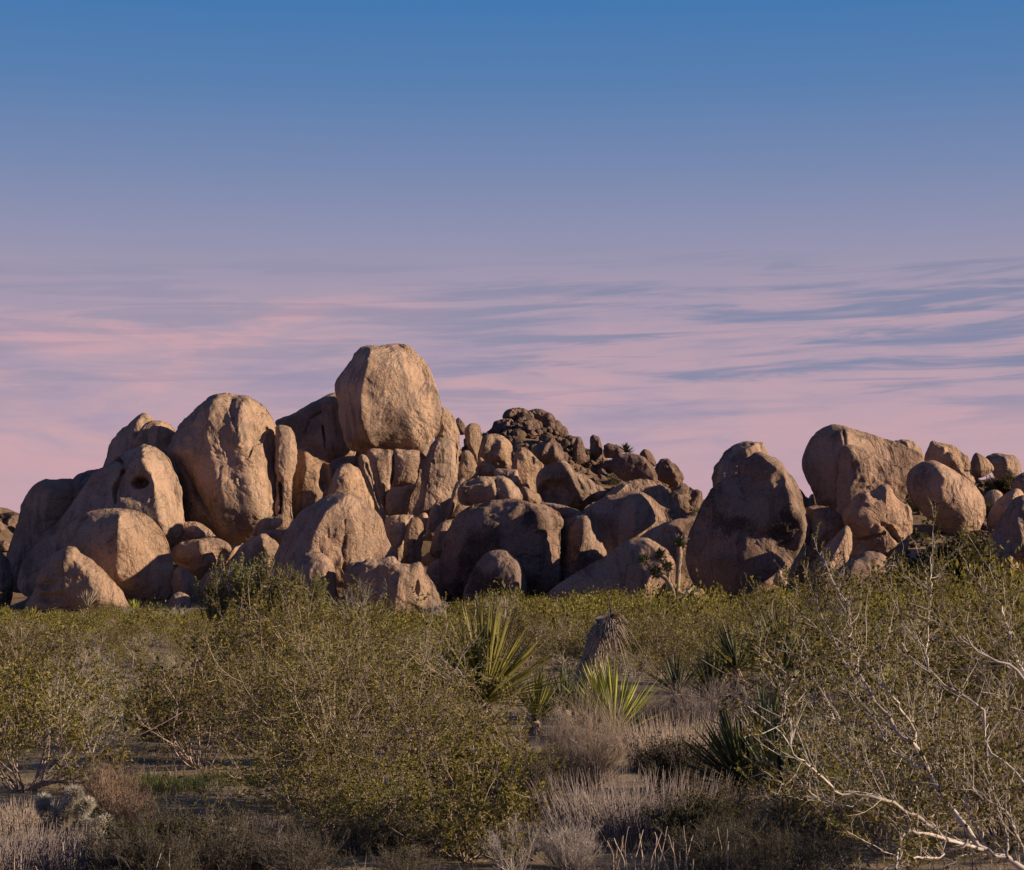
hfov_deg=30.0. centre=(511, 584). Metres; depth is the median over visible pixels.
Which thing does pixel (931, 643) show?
creosote bush
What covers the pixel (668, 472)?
boulder
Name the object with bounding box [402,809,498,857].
twig shrub
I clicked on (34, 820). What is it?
grass clump
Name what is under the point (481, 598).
creosote bush
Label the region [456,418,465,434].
boulder
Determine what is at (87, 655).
dry shrub
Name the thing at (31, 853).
grass clump
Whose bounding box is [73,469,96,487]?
boulder
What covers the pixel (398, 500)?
boulder
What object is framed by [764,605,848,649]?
creosote bush
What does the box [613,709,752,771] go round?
grass clump
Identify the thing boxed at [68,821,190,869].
twig shrub
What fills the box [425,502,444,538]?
boulder
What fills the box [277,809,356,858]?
twig shrub
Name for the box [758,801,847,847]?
twig shrub
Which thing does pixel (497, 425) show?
boulder
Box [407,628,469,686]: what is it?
creosote bush
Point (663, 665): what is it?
creosote bush
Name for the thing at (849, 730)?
creosote bush
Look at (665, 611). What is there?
creosote bush
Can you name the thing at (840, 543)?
boulder
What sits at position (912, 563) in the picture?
slope shrub
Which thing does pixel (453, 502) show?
boulder
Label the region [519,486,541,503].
boulder
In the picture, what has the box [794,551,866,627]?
creosote bush
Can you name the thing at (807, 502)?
boulder
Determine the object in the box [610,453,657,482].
boulder
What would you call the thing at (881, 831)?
grass clump
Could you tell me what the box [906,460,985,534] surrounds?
boulder
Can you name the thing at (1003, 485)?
slope shrub
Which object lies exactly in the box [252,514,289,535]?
boulder
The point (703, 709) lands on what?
dry shrub
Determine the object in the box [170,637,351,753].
creosote bush
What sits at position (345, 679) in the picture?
creosote bush
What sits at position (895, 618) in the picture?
creosote bush
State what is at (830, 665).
creosote bush
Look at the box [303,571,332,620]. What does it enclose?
upright shrub
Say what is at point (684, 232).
sky
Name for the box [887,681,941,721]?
yucca
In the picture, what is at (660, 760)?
dry shrub
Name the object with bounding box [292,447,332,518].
boulder
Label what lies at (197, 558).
boulder
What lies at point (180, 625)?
creosote bush
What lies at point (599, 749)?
dry shrub
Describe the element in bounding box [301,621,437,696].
creosote bush
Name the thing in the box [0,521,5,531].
rubble rock
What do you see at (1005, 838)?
creosote bush
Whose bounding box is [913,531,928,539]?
slope shrub
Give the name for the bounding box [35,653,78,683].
creosote bush
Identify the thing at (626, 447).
yucca
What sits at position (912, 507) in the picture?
slope shrub
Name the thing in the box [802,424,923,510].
boulder
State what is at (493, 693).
yucca
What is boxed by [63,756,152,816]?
dry shrub
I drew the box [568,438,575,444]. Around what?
rubble rock
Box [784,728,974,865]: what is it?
creosote bush
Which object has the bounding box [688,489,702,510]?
rubble rock
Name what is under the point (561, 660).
creosote bush
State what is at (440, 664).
creosote bush
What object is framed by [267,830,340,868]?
twig shrub
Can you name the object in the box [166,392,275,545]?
boulder
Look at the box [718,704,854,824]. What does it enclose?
yucca
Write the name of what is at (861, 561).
boulder
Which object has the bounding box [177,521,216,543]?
boulder
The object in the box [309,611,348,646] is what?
creosote bush
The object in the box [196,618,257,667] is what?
creosote bush
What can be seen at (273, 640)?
creosote bush
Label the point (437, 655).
creosote bush
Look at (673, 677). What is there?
yucca
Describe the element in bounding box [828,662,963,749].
creosote bush
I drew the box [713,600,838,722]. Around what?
yucca
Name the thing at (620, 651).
creosote bush
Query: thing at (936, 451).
boulder
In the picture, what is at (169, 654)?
creosote bush
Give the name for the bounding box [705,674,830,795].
yucca
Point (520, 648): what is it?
creosote bush
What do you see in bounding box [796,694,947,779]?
creosote bush
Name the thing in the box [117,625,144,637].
creosote bush
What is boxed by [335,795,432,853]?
twig shrub
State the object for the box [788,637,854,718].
yucca
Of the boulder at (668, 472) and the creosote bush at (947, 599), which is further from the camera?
the boulder at (668, 472)
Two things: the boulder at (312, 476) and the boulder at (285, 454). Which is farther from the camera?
the boulder at (312, 476)
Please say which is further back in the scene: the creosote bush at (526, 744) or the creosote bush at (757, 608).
the creosote bush at (757, 608)
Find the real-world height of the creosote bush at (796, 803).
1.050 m
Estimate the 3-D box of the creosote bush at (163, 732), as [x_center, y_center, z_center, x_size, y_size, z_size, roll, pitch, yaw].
[-4.359,1.529,25.876,2.525,2.058,2.651,0,0,17]
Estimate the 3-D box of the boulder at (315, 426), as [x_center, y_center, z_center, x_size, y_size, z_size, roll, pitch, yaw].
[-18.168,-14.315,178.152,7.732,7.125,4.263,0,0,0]
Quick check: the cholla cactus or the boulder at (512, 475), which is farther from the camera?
the boulder at (512, 475)
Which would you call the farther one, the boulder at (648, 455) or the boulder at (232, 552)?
the boulder at (648, 455)
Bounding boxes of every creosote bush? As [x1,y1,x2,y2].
[0,592,100,731]
[0,612,87,708]
[0,615,16,640]
[0,616,181,795]
[0,641,22,663]
[0,647,113,750]
[4,614,56,657]
[6,620,55,650]
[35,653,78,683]
[36,649,164,753]
[38,622,93,672]
[47,641,156,726]
[53,658,215,735]
[60,631,101,652]
[82,653,109,673]
[83,602,115,618]
[84,621,138,656]
[87,603,108,612]
[88,628,140,661]
[92,621,132,640]
[92,622,284,769]
[96,599,128,612]
[98,677,168,710]
[101,636,155,675]
[113,629,151,656]
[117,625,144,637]
[132,614,181,645]
[136,663,187,691]
[142,638,207,673]
[143,649,249,720]
[144,631,168,645]
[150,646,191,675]
[152,617,216,639]
[157,578,569,817]
[168,622,238,663]
[170,574,429,712]
[170,620,208,648]
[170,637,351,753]
[177,607,193,613]
[179,633,202,649]
[181,626,214,640]
[192,588,305,669]
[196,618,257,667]
[200,625,237,650]
[205,619,241,642]
[220,646,293,721]
[233,618,322,668]
[237,724,404,834]
[243,581,435,741]
[259,677,348,737]
[269,615,445,707]
[276,602,345,639]
[300,736,498,845]
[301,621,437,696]
[306,604,400,655]
[308,578,395,627]
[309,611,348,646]
[350,661,504,747]
[363,713,563,867]
[389,623,422,639]
[391,624,436,655]
[392,685,521,782]
[400,639,453,682]
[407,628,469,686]
[411,614,476,660]
[411,648,465,688]
[435,723,573,816]
[439,666,521,704]
[462,586,496,619]
[468,591,532,650]
[470,584,519,627]
[499,615,532,647]
[501,617,582,664]
[501,622,562,666]
[502,607,549,640]
[506,613,553,649]
[522,608,580,646]
[524,614,578,659]
[528,618,595,669]
[529,596,554,628]
[540,593,605,628]
[547,623,616,673]
[553,645,621,680]
[566,604,624,641]
[569,614,645,675]
[593,612,640,651]
[607,604,691,670]
[608,587,711,675]
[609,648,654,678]
[617,605,699,657]
[631,606,662,629]
[640,616,743,664]
[645,625,700,661]
[647,646,702,683]
[670,605,739,649]
[675,602,751,659]
[675,619,768,684]
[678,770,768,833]
[696,630,771,682]
[697,594,774,654]
[702,571,968,737]
[708,501,1023,869]
[717,619,764,645]
[725,576,784,636]
[730,621,792,655]
[733,737,884,833]
[741,613,1023,821]
[746,617,838,682]
[750,701,938,792]
[757,600,819,628]
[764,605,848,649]
[768,602,835,630]
[768,608,854,644]
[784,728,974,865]
[788,619,904,680]
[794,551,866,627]
[795,617,855,648]
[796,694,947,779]
[809,618,988,706]
[812,602,854,637]
[828,574,994,693]
[828,614,883,637]
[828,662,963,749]
[834,623,918,666]
[839,611,979,715]
[869,658,1023,810]
[881,697,1023,838]
[882,538,992,635]
[887,591,1023,748]
[890,619,981,667]
[924,588,1023,759]
[934,590,975,659]
[940,615,1023,681]
[949,555,1023,679]
[963,618,1023,688]
[980,698,1023,865]
[987,753,1023,824]
[990,577,1023,619]
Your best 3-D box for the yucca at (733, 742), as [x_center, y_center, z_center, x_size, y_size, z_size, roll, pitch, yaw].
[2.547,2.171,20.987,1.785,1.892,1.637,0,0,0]
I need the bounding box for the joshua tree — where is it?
[637,534,689,601]
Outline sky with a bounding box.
[0,0,1023,521]
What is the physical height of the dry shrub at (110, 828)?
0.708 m
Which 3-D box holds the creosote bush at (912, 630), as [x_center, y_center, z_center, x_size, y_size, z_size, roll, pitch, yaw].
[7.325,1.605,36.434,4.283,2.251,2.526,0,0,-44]
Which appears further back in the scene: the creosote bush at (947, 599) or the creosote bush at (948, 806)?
the creosote bush at (947, 599)
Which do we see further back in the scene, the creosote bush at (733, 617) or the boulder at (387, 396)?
the boulder at (387, 396)
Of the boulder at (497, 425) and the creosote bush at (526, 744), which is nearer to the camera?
the creosote bush at (526, 744)
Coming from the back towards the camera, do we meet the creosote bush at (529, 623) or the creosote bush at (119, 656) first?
the creosote bush at (529, 623)
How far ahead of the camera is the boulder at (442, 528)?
155.49 m
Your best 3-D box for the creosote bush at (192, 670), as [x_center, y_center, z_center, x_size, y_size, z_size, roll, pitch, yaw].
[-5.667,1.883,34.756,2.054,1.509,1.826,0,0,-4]
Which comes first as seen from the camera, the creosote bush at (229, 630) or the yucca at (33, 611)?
the creosote bush at (229, 630)
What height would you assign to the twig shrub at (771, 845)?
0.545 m
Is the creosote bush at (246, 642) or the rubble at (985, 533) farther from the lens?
the rubble at (985, 533)
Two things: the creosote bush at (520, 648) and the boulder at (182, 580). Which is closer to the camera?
the creosote bush at (520, 648)
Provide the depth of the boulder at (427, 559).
164.91 m
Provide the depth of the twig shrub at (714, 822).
17.37 m
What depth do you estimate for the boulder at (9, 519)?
253.52 m
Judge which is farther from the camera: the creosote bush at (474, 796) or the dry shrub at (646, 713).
the dry shrub at (646, 713)
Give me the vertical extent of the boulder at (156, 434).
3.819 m
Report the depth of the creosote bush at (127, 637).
64.00 m
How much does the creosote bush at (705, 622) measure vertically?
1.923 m
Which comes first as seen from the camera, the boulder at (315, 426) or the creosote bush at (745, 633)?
the creosote bush at (745, 633)
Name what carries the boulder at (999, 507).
on the ground at (18, 604)
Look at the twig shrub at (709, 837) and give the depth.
16.74 m
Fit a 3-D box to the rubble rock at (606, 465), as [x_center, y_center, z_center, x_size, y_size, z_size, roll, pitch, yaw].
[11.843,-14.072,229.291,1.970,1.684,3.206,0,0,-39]
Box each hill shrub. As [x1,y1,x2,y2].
[607,472,620,485]
[687,507,697,514]
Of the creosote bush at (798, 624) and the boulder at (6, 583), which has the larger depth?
the boulder at (6, 583)
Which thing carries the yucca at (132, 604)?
on the ground at (18, 604)
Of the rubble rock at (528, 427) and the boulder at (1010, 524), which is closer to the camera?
the boulder at (1010, 524)
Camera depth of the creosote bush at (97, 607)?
144.69 m
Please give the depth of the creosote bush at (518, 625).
70.67 m
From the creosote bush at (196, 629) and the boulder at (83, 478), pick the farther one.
the boulder at (83, 478)
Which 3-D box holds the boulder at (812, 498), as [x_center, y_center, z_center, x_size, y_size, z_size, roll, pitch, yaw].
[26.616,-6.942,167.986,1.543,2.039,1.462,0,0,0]
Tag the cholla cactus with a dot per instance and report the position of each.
(72, 798)
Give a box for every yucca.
[23,603,40,618]
[76,587,99,611]
[125,598,140,613]
[388,597,586,768]
[507,659,572,735]
[527,662,590,724]
[539,654,690,755]
[566,592,645,720]
[619,442,635,452]
[643,649,717,724]
[664,705,821,816]
[670,641,747,720]
[692,619,759,706]
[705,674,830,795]
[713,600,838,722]
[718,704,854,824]
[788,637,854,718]
[826,652,908,734]
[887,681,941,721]
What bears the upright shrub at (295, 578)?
on the ground at (18, 604)
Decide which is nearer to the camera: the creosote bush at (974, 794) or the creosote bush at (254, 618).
the creosote bush at (974, 794)
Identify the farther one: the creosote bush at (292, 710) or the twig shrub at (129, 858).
the creosote bush at (292, 710)
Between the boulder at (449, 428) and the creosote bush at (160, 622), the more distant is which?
the boulder at (449, 428)
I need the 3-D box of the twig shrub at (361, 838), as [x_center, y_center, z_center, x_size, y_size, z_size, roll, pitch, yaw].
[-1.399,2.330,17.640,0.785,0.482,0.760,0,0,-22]
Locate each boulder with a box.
[0,512,18,527]
[0,551,12,609]
[6,478,81,592]
[17,444,184,597]
[24,546,129,613]
[54,508,173,601]
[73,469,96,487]
[103,413,153,466]
[129,420,174,450]
[158,447,214,534]
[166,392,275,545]
[169,592,190,611]
[171,568,198,601]
[172,537,230,578]
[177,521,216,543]
[198,567,271,602]
[215,543,242,567]
[225,534,278,567]
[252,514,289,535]
[257,529,285,544]
[271,492,396,606]
[274,425,296,524]
[275,393,355,462]
[276,551,337,608]
[285,441,478,541]
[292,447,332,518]
[327,463,373,507]
[330,456,361,477]
[334,343,442,452]
[343,556,445,616]
[358,454,385,522]
[367,448,393,513]
[384,515,413,561]
[385,484,415,515]
[390,449,419,487]
[403,517,423,563]
[412,437,458,518]
[419,513,427,538]
[421,552,439,564]
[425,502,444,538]
[426,559,452,600]
[430,519,452,557]
[435,407,461,456]
[439,499,563,602]
[446,478,465,519]
[448,505,468,519]
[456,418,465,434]
[457,476,522,505]
[458,450,478,480]
[463,550,526,603]
[464,423,481,461]
[477,457,496,476]
[478,434,511,468]
[492,419,513,433]
[494,468,519,486]
[502,407,530,420]
[511,447,543,491]
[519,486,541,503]
[524,419,542,429]
[529,409,554,423]
[532,438,563,464]
[536,461,607,510]
[541,502,580,519]
[542,419,568,437]
[548,538,675,602]
[560,513,606,582]
[572,437,586,464]
[584,491,687,553]
[590,434,602,459]
[603,443,621,457]
[604,479,679,510]
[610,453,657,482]
[639,512,697,602]
[640,449,655,466]
[654,458,683,487]
[673,494,689,512]
[685,452,809,602]
[688,588,708,602]
[711,441,768,485]
[773,569,787,586]
[793,505,842,581]
[800,489,812,507]
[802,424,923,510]
[809,494,816,505]
[810,526,852,587]
[835,444,908,527]
[837,551,894,591]
[842,484,912,562]
[851,543,871,557]
[895,439,923,457]
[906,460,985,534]
[924,441,970,472]
[941,451,975,482]
[969,453,993,477]
[981,495,1023,569]
[984,490,1002,503]
[985,453,1021,478]
[986,488,1023,531]
[1000,553,1018,570]
[1012,472,1023,492]
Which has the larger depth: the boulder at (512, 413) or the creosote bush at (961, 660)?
the boulder at (512, 413)
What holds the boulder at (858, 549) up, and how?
on the ground at (18, 604)
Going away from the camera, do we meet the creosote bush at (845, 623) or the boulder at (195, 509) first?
the creosote bush at (845, 623)
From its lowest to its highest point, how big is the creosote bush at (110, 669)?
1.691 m
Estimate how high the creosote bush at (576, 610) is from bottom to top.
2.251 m
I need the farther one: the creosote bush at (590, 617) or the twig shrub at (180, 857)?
the creosote bush at (590, 617)
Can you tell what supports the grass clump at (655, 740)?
on the ground at (18, 604)
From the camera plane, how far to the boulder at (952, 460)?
157.75 m
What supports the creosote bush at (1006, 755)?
on the ground at (18, 604)
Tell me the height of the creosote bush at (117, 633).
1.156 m
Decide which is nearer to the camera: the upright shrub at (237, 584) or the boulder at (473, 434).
the upright shrub at (237, 584)
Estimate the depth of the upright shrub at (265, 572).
84.32 m
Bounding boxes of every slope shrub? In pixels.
[895,559,923,577]
[907,564,959,587]
[908,502,915,511]
[911,527,1000,588]
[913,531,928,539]
[956,557,1011,586]
[969,529,981,537]
[982,478,999,490]
[985,472,1016,494]
[985,501,993,518]
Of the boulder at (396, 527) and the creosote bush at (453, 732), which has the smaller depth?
the creosote bush at (453, 732)
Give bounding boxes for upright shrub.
[190,562,239,626]
[219,552,272,626]
[245,547,285,617]
[275,562,306,616]
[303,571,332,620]
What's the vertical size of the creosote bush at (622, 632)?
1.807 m
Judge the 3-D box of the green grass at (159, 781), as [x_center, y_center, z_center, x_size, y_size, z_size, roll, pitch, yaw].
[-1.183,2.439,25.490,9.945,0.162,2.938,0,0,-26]
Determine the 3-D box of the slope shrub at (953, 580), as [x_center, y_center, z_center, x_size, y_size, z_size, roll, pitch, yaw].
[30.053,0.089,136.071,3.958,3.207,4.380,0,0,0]
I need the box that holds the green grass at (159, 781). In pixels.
[48,749,684,796]
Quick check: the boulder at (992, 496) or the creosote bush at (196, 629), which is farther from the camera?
the boulder at (992, 496)
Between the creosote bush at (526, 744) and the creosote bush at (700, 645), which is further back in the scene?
the creosote bush at (700, 645)
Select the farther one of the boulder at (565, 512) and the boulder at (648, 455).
the boulder at (648, 455)
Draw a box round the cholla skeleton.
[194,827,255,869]
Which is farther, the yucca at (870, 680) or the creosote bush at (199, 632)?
the creosote bush at (199, 632)
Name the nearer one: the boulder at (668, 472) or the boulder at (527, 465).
the boulder at (527, 465)
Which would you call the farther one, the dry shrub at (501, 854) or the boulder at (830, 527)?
the boulder at (830, 527)
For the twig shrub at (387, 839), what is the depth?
17.94 m
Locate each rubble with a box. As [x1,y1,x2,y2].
[15,491,984,619]
[458,417,693,513]
[850,478,1020,582]
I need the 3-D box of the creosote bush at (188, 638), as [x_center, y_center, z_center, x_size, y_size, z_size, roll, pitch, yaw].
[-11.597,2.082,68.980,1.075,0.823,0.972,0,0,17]
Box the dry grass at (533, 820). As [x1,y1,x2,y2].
[0,641,1023,869]
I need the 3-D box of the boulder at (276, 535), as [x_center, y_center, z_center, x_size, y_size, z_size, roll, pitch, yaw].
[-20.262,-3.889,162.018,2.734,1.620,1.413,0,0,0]
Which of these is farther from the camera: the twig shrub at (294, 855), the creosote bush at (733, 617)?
the creosote bush at (733, 617)
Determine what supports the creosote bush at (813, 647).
on the ground at (18, 604)
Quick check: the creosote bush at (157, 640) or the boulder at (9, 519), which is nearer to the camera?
the creosote bush at (157, 640)
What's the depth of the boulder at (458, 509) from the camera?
160.34 m
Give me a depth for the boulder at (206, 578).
154.09 m
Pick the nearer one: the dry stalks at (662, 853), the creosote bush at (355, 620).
the dry stalks at (662, 853)
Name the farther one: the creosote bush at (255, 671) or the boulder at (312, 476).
the boulder at (312, 476)
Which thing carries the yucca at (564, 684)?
on the ground at (18, 604)
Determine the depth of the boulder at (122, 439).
177.11 m
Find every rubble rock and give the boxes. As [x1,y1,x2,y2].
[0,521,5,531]
[0,540,9,550]
[503,422,509,429]
[512,430,518,435]
[517,411,532,419]
[522,421,532,426]
[525,425,533,433]
[538,435,554,441]
[561,439,569,446]
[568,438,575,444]
[597,468,606,474]
[601,460,612,473]
[671,483,688,493]
[671,490,690,500]
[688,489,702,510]
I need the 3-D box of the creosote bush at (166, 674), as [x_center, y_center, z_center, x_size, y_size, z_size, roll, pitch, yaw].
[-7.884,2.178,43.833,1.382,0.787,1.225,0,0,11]
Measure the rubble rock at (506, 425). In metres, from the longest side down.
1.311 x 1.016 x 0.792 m
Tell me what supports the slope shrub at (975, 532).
on the ground at (18, 604)
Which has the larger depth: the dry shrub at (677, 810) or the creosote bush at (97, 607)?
the creosote bush at (97, 607)
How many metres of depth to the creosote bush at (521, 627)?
70.71 m
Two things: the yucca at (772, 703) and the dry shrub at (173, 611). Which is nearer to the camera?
the yucca at (772, 703)
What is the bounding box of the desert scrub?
[0,538,1023,651]
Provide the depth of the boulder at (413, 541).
155.61 m
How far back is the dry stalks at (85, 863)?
16.05 m
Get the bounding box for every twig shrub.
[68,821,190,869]
[80,825,190,869]
[104,819,216,869]
[142,835,206,869]
[167,817,272,869]
[180,811,276,867]
[189,830,254,869]
[218,839,278,869]
[236,808,357,869]
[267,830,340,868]
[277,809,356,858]
[321,810,399,859]
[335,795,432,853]
[339,813,400,852]
[351,835,445,869]
[364,819,408,849]
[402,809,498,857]
[640,804,757,869]
[678,805,787,856]
[684,830,754,865]
[691,840,757,869]
[713,802,759,840]
[715,836,801,869]
[726,815,808,860]
[750,816,868,869]
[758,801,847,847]
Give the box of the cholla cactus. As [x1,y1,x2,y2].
[33,782,113,845]
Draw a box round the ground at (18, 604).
[0,424,1023,869]
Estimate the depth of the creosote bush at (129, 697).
30.92 m
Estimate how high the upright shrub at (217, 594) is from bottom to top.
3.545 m
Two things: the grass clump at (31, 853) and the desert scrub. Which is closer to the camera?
the grass clump at (31, 853)
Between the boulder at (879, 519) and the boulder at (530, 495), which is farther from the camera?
the boulder at (530, 495)
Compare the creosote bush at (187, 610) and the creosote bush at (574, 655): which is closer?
the creosote bush at (574, 655)
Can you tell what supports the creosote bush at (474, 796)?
on the ground at (18, 604)
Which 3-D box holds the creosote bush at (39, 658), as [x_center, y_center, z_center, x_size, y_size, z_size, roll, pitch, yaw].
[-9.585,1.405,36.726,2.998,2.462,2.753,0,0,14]
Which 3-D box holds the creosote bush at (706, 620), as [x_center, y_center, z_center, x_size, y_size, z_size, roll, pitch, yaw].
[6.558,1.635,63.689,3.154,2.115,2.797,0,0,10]
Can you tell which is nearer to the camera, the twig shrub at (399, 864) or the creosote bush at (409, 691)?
the twig shrub at (399, 864)
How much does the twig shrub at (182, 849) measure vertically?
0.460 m
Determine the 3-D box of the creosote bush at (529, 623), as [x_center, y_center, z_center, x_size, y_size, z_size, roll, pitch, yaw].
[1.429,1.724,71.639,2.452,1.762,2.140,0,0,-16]
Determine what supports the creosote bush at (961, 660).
on the ground at (18, 604)
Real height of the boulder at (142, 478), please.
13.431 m
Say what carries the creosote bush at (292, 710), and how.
on the ground at (18, 604)
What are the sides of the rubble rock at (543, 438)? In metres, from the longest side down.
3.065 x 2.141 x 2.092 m
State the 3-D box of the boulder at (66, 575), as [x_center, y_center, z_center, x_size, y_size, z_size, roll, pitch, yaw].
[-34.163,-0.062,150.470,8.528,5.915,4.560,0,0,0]
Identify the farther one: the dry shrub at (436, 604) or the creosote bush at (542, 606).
the dry shrub at (436, 604)
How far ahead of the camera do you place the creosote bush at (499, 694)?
39.06 m
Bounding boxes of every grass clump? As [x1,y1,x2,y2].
[0,795,58,834]
[0,816,113,869]
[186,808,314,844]
[513,760,770,850]
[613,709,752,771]
[622,725,699,769]
[739,781,903,839]
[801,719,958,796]
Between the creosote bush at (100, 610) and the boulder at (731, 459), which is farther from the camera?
the boulder at (731, 459)
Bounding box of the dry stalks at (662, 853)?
[607,825,749,869]
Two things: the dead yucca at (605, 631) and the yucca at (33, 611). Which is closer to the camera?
the dead yucca at (605, 631)
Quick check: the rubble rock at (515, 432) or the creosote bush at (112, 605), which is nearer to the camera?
the creosote bush at (112, 605)
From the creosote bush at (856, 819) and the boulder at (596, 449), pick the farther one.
the boulder at (596, 449)
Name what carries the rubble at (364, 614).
on the ground at (18, 604)
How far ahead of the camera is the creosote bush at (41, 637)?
62.99 m
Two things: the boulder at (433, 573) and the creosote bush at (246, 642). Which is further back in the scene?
the boulder at (433, 573)
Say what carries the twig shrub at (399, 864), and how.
on the ground at (18, 604)
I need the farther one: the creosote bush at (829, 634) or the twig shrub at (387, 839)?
the creosote bush at (829, 634)
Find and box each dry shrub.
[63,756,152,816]
[78,643,101,664]
[80,798,194,868]
[98,779,161,828]
[128,781,271,869]
[154,606,188,616]
[167,654,199,681]
[234,825,312,869]
[424,598,448,616]
[468,805,542,869]
[481,739,581,823]
[530,669,653,787]
[533,810,612,869]
[617,677,683,740]
[622,722,721,792]
[641,773,747,849]
[654,667,755,742]
[706,674,772,738]
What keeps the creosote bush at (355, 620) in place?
on the ground at (18, 604)
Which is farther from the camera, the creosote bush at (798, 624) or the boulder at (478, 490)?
the boulder at (478, 490)
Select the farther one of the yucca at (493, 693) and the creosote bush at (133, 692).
the creosote bush at (133, 692)
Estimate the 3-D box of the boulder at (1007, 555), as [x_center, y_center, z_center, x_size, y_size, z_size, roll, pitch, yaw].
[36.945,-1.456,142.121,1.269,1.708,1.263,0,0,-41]
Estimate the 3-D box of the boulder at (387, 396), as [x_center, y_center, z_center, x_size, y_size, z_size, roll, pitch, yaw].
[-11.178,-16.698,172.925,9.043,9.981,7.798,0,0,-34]
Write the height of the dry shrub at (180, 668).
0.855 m
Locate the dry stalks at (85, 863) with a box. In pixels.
[14,842,192,869]
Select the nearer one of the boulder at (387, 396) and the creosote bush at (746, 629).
the creosote bush at (746, 629)
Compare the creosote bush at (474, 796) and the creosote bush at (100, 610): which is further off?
the creosote bush at (100, 610)
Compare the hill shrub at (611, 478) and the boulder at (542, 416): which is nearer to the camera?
the hill shrub at (611, 478)
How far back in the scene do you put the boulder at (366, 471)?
165.78 m
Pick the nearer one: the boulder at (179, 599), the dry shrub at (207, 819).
the dry shrub at (207, 819)
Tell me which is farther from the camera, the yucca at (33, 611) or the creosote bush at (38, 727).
the yucca at (33, 611)
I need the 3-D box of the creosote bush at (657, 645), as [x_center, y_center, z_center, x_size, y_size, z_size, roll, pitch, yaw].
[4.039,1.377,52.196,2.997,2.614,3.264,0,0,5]
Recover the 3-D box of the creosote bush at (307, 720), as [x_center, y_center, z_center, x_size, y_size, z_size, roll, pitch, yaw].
[-1.621,1.541,21.223,4.312,3.227,4.389,0,0,-40]
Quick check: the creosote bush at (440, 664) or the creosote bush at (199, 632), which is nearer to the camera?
the creosote bush at (440, 664)
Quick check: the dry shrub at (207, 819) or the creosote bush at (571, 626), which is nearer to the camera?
the dry shrub at (207, 819)
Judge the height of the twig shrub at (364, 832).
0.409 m
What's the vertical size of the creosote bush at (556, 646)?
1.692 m
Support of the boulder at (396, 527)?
on the ground at (18, 604)
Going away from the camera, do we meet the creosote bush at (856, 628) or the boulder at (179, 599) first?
the creosote bush at (856, 628)
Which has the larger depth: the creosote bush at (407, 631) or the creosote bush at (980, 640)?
the creosote bush at (407, 631)
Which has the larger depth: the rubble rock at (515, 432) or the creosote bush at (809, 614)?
the rubble rock at (515, 432)
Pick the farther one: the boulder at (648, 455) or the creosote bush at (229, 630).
the boulder at (648, 455)
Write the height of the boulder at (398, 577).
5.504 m
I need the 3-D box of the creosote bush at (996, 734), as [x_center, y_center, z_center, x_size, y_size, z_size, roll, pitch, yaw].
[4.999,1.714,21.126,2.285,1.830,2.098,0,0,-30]
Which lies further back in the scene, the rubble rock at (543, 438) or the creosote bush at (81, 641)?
the rubble rock at (543, 438)
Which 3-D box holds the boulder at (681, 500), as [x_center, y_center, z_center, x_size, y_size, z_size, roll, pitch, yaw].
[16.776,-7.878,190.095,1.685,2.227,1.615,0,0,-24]
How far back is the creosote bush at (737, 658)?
47.04 m
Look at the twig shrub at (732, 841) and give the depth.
16.75 m
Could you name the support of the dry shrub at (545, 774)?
on the ground at (18, 604)
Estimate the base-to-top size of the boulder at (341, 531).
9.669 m
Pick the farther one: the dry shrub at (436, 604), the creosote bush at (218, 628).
the dry shrub at (436, 604)
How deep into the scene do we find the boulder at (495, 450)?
169.18 m
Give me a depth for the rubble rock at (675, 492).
227.27 m
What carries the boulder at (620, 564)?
on the ground at (18, 604)
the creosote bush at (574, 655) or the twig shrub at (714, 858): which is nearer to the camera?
the twig shrub at (714, 858)
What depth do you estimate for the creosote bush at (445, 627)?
57.80 m
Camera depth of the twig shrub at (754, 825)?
18.07 m
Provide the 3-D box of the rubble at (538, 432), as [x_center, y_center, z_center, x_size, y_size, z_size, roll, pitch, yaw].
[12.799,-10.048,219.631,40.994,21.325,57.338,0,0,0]
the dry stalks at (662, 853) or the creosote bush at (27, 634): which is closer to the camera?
the dry stalks at (662, 853)
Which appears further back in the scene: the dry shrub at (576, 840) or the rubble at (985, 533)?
the rubble at (985, 533)
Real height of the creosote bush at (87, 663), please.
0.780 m
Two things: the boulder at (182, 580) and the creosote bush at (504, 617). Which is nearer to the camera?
the creosote bush at (504, 617)
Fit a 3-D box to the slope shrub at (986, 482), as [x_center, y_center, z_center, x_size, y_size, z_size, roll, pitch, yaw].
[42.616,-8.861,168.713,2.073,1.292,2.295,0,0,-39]
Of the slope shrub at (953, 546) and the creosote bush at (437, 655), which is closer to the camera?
the creosote bush at (437, 655)
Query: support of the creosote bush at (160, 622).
on the ground at (18, 604)
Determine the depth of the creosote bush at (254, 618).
34.36 m
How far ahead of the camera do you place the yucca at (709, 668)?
34.89 m
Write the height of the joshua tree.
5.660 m
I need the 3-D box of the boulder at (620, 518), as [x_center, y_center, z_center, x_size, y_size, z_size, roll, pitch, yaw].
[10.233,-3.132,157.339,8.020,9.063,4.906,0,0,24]
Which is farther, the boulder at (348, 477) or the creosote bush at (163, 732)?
the boulder at (348, 477)
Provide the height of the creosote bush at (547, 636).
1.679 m

